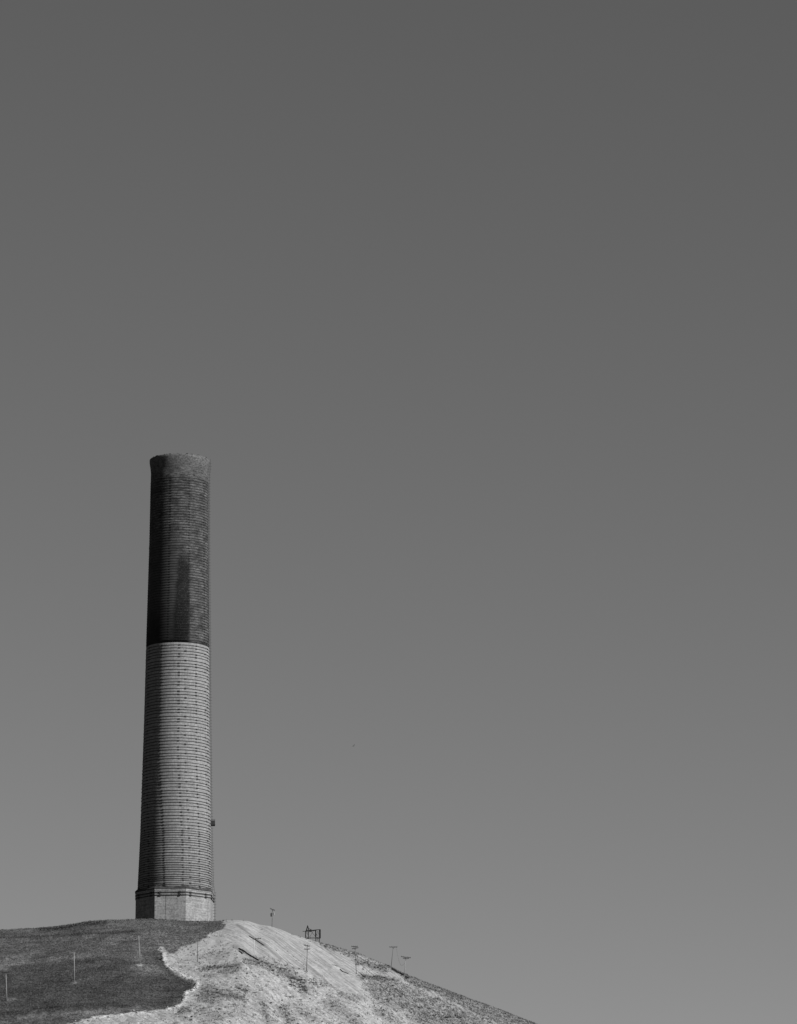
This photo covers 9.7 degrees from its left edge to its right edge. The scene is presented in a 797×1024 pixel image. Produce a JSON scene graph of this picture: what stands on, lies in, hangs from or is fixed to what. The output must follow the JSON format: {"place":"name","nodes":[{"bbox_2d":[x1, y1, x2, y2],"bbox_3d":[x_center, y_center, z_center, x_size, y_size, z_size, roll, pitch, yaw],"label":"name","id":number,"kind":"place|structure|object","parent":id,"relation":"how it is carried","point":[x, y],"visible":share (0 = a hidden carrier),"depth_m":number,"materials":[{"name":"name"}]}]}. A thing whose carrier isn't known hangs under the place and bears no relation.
{"place":"outdoors","nodes":[
{"label":"outdoors","id":0,"kind":"place"},
{"bbox_2d":[0,919,533,1023],"bbox_3d":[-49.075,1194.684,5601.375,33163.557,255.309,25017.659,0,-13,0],"label":"hillside","id":1,"kind":"structure","parent":0,"point":[324,965],"depth_m":1677.31,"materials":[{"name":"soil"}]},
{"bbox_2d":[1,971,9,1000],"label":"utility pole","id":2,"kind":"object","parent":1,"relation":"on","point":[6,984],"visible":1,"depth_m":1645.30,"materials":[{"name":"grey wood"}]},
{"bbox_2d":[0,918,224,1023],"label":"grass","id":3,"kind":"structure","parent":1,"relation":"on","point":[106,950],"depth_m":1682.08,"materials":[{"name":"grey plant"}]},
{"bbox_2d":[135,453,215,920],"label":"smokestack","id":4,"kind":"object","parent":1,"relation":"on","point":[175,866],"visible":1,"depth_m":1771.16,"materials":[{"name":"brick"}]},
{"bbox_2d":[71,919,536,1023],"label":"scrub","id":5,"kind":"object","parent":1,"relation":"on","point":[429,998],"visible":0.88,"depth_m":1690.98,"materials":[{"name":"grey plant"}]},
{"bbox_2d":[303,925,320,942],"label":"frame tower","id":6,"kind":"structure","parent":1,"relation":"on","point":[311,930],"depth_m":1746.24,"materials":[{"name":"grey metal"}]},
{"bbox_2d":[401,956,410,980],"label":"utility pole","id":7,"kind":"object","parent":1,"relation":"on","point":[405,958],"visible":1,"depth_m":1722.79,"materials":[{"name":"grey wood"}]},
{"bbox_2d":[0,0,796,1023],"label":"sky","id":8,"kind":"structure","parent":0,"point":[473,322],"materials":[{"name":"grey"}]}
]}

